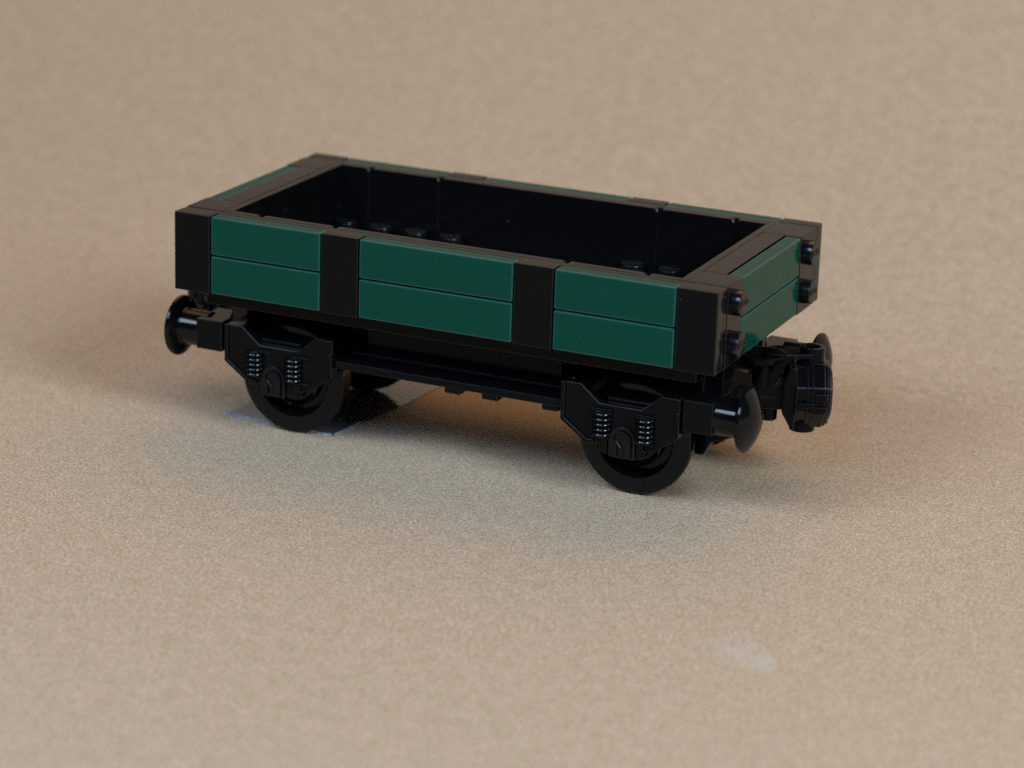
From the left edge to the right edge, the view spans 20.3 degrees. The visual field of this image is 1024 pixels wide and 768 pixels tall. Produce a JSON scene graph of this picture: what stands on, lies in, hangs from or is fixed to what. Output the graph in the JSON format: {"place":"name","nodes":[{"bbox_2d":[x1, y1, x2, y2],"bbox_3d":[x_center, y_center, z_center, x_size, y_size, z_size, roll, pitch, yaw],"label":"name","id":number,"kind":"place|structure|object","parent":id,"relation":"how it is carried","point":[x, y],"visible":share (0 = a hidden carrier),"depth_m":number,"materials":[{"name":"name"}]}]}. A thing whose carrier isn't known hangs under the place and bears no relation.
{"place":"outdoors","nodes":[
{"label":"outdoors","id":0,"kind":"place"},
{"bbox_2d":[0,0,1023,767],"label":"ground","id":1,"kind":"structure","parent":0,"point":[402,574],"depth_m":0.56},
{"bbox_2d":[225,411,360,435],"bbox_3d":[-0.036,0.003,0.588,0.028,0.001,0.042,11,20,26],"label":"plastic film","id":2,"kind":"object","parent":1,"relation":"on","point":[269,422],"visible":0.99,"depth_m":0.57,"materials":[{"name":"clear plastic"}]},
{"bbox_2d":[164,153,832,493],"bbox_3d":[-0.005,-0.011,0.562,0.140,0.045,0.058,10,19,23],"label":"toy freight wagon","id":3,"kind":"object","parent":1,"relation":"on","point":[634,344],"visible":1,"depth_m":0.54,"materials":[{"name":"black plastic"}]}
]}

